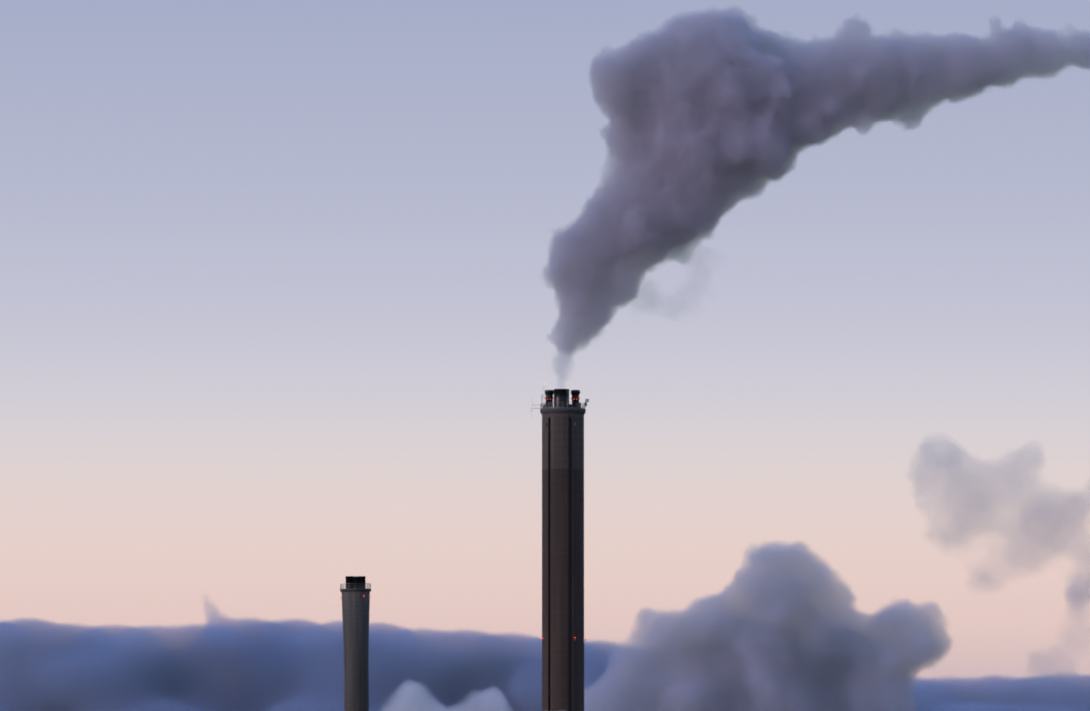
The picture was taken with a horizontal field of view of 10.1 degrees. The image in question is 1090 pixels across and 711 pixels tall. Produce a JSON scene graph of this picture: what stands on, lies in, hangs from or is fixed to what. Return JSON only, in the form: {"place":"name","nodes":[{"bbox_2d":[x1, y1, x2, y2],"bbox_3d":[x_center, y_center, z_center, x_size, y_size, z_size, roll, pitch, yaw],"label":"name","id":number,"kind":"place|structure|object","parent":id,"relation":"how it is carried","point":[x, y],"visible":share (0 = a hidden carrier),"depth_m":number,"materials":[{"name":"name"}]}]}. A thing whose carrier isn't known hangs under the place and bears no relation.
{"place":"outdoors","nodes":[
{"label":"outdoors","id":0,"kind":"place"},
{"bbox_2d":[0,0,1089,710],"label":"sky","id":1,"kind":"structure","parent":0,"point":[290,291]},
{"label":"ground","id":2,"kind":"structure","parent":0,"visible":0},
{"bbox_2d":[340,576,371,710],"bbox_3d":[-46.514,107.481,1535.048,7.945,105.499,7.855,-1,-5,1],"label":"chimney","id":3,"kind":"object","parent":2,"relation":"on","point":[356,596],"visible":1,"depth_m":1535.61,"materials":[{"name":"concrete"}]},
{"bbox_2d":[530,389,588,710],"bbox_3d":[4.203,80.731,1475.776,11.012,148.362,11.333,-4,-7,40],"label":"chimney","id":4,"kind":"object","parent":2,"relation":"on","point":[562,554],"visible":1,"depth_m":1475.08,"materials":[{"name":"grey concrete"}]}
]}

